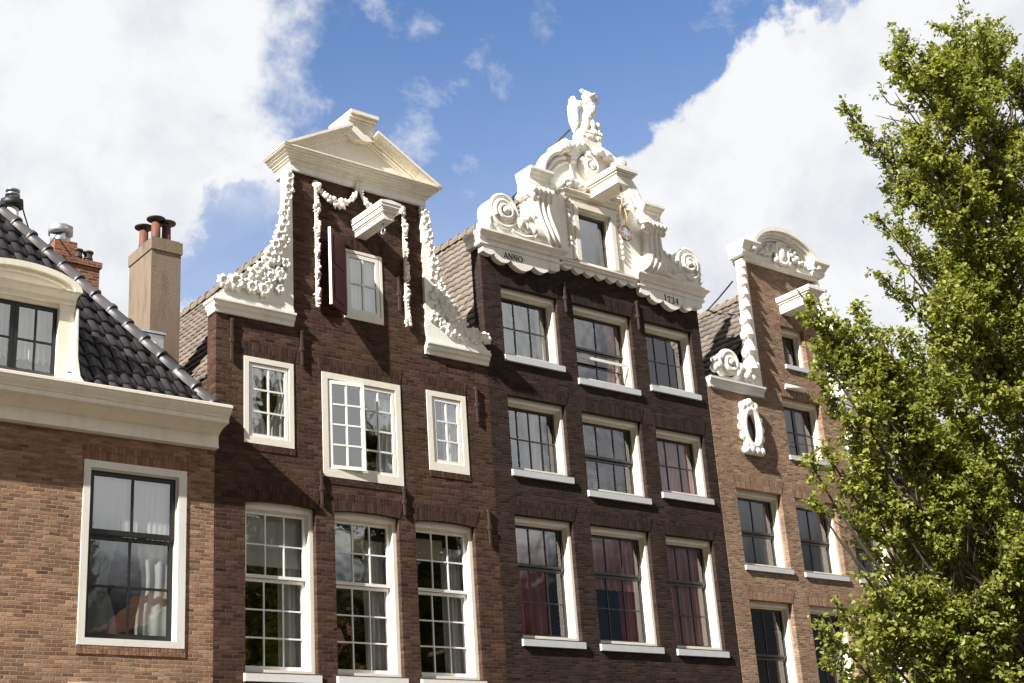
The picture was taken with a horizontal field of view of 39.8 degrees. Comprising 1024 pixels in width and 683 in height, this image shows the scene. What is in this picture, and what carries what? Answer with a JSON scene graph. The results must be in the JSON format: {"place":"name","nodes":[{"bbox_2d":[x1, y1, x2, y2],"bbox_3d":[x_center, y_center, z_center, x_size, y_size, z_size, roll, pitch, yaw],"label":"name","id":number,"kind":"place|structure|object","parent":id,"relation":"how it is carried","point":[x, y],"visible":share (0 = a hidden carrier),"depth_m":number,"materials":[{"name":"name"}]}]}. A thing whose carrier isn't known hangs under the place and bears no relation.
{"place":"outdoors","nodes":[
{"label":"outdoors","id":0,"kind":"place"},
{"bbox_2d":[0,188,232,682],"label":"canal house","id":1,"kind":"structure","parent":0,"point":[114,421],"depth_m":21.70,"materials":[{"name":"orange brick"}]},
{"bbox_2d":[76,459,186,648],"bbox_3d":[-5.800,3.260,21.528,1.688,2.788,0.245,12,-26,-37],"label":"window","id":2,"kind":"structure","parent":1,"relation":"in","point":[145,506],"depth_m":21.62,"materials":[{"name":"white paint"}]},
{"bbox_2d":[179,108,506,682],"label":"canal house","id":3,"kind":"structure","parent":0,"point":[335,353],"depth_m":25.18,"materials":[{"name":"brown brick"}]},
{"bbox_2d":[244,355,294,448],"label":"window","id":4,"kind":"structure","parent":3,"relation":"in","point":[280,428],"depth_m":23.88,"materials":[{"name":"beige paint"}]},
{"bbox_2d":[244,502,321,682],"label":"window","id":5,"kind":"structure","parent":3,"relation":"in","point":[278,536],"depth_m":23.23,"materials":[{"name":"beige paint"}]},
{"bbox_2d":[321,371,403,485],"bbox_3d":[-2.656,1.559,24.905,1.648,1.893,0.274,12,-26,-37],"label":"window","id":6,"kind":"structure","parent":3,"relation":"in","point":[389,452],"depth_m":24.95,"materials":[{"name":"beige paint"}]},
{"bbox_2d":[344,248,383,325],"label":"window","id":7,"kind":"structure","parent":3,"relation":"in","point":[364,284],"depth_m":25.97,"materials":[{"name":"beige paint"}]},
{"bbox_2d":[334,512,408,682],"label":"window","id":8,"kind":"structure","parent":3,"relation":"in","point":[379,559],"depth_m":24.24,"materials":[{"name":"beige paint"}]},
{"bbox_2d":[426,389,469,474],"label":"window","id":9,"kind":"structure","parent":3,"relation":"in","point":[453,407],"depth_m":26.11,"materials":[{"name":"beige paint"}]},
{"bbox_2d":[415,522,486,682],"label":"window","id":10,"kind":"structure","parent":3,"relation":"in","point":[460,646],"depth_m":25.24,"materials":[{"name":"beige paint"}]},
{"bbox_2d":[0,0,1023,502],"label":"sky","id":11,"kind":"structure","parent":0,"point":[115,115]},
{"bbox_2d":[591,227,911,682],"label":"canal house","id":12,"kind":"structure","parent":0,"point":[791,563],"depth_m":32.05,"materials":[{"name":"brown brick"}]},
{"bbox_2d":[736,490,794,574],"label":"window","id":13,"kind":"structure","parent":12,"relation":"in","point":[762,547],"depth_m":31.12,"materials":[{"name":"beige paint"}]},
{"bbox_2d":[749,601,798,682],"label":"window","id":14,"kind":"structure","parent":12,"relation":"in","point":[789,661],"depth_m":30.24,"materials":[{"name":"beige paint"}]},
{"bbox_2d":[781,328,811,373],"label":"window","id":15,"kind":"structure","parent":12,"relation":"in","point":[794,337],"depth_m":33.81,"materials":[{"name":"beige paint"}]},
{"bbox_2d":[782,398,829,465],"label":"window","id":16,"kind":"structure","parent":12,"relation":"in","point":[810,411],"depth_m":33.23,"materials":[{"name":"beige paint"}]},
{"bbox_2d":[795,500,849,581],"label":"window","id":17,"kind":"structure","parent":12,"relation":"in","point":[819,556],"depth_m":32.23,"materials":[{"name":"beige paint"}]},
{"bbox_2d":[809,607,853,682],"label":"window","id":18,"kind":"structure","parent":12,"relation":"in","point":[814,611],"depth_m":31.37,"materials":[{"name":"beige paint"}]},
{"bbox_2d":[851,510,891,585],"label":"window","id":19,"kind":"structure","parent":12,"relation":"in","point":[858,550],"depth_m":33.21,"materials":[{"name":"beige paint"}]},
{"bbox_2d":[865,613,906,682],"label":"window","id":20,"kind":"structure","parent":12,"relation":"in","point":[868,613],"depth_m":32.34,"materials":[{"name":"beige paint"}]},
{"bbox_2d":[904,494,1016,619],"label":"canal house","id":21,"kind":"structure","parent":0,"point":[932,577],"depth_m":33.73,"materials":[{"name":"brown brick"}]},
{"label":"ground","id":22,"kind":"structure","parent":0,"visible":0},
{"bbox_2d":[429,129,741,682],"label":"canal house","id":23,"kind":"structure","parent":22,"relation":"on","point":[580,311],"depth_m":28.96,"materials":[{"name":"black brick"}]},
{"bbox_2d":[500,287,565,372],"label":"window","id":24,"kind":"structure","parent":23,"relation":"in","point":[544,313],"depth_m":28.70,"materials":[{"name":"beige paint"}]},
{"bbox_2d":[508,397,574,483],"bbox_3d":[0.423,1.963,27.563,1.520,1.624,0.486,12,-26,-37],"label":"window","id":25,"kind":"structure","parent":23,"relation":"in","point":[531,411],"depth_m":27.80,"materials":[{"name":"beige paint"}]},
{"bbox_2d":[515,516,586,648],"bbox_3d":[0.573,4.551,26.560,1.500,2.444,0.497,12,-26,-37],"label":"window","id":26,"kind":"structure","parent":23,"relation":"in","point":[533,571],"depth_m":26.73,"materials":[{"name":"beige paint"}]},
{"bbox_2d":[567,89,602,146],"bbox_3d":[1.616,-4.946,31.298,0.876,1.458,0.394,12,-26,-37],"label":"eagle statue","id":27,"kind":"object","parent":23,"relation":"on","point":[587,128],"visible":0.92,"depth_m":31.14,"materials":[{"name":"white stone"}]},
{"bbox_2d":[572,305,641,395],"bbox_3d":[1.837,0.225,29.536,1.700,1.794,0.474,12,-26,-37],"label":"window","id":28,"kind":"structure","parent":23,"relation":"in","point":[619,370],"depth_m":29.84,"materials":[{"name":"beige paint"}]},
{"bbox_2d":[582,413,651,504],"bbox_3d":[1.982,2.415,28.696,1.690,1.774,0.475,12,-26,-37],"label":"window","id":29,"kind":"structure","parent":23,"relation":"in","point":[635,467],"depth_m":28.94,"materials":[{"name":"beige paint"}]},
{"bbox_2d":[618,187,631,242],"bbox_3d":[2.346,-2.665,29.679,0.440,1.300,0.093,12,-26,-37],"label":"rope ornament","id":30,"kind":"object","parent":23,"relation":"hanging from","point":[625,231],"visible":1,"depth_m":29.60,"materials":[{"name":"beige fabric"}]},
{"bbox_2d":[590,526,664,653],"bbox_3d":[2.085,4.908,27.756,1.640,2.444,0.575,12,-26,-37],"label":"window","id":31,"kind":"structure","parent":23,"relation":"in","point":[616,568],"depth_m":28.06,"materials":[{"name":"beige paint"}]},
{"bbox_2d":[644,323,701,400],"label":"window","id":32,"kind":"structure","parent":23,"relation":"in","point":[680,338],"depth_m":30.98,"materials":[{"name":"beige paint"}]},
{"bbox_2d":[656,429,714,504],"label":"window","id":33,"kind":"structure","parent":23,"relation":"in","point":[680,455],"depth_m":30.14,"materials":[{"name":"beige paint"}]},
{"bbox_2d":[665,536,729,657],"bbox_3d":[3.632,5.237,28.872,1.450,2.434,0.475,12,-26,-37],"label":"window","id":34,"kind":"structure","parent":23,"relation":"in","point":[687,600],"depth_m":29.11,"materials":[{"name":"beige paint"}]},
{"bbox_2d":[794,0,1023,682],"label":"tree","id":35,"kind":"object","parent":22,"relation":"on","point":[952,519],"visible":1,"depth_m":12.64,"materials":[{"name":"green plant"}]}
]}

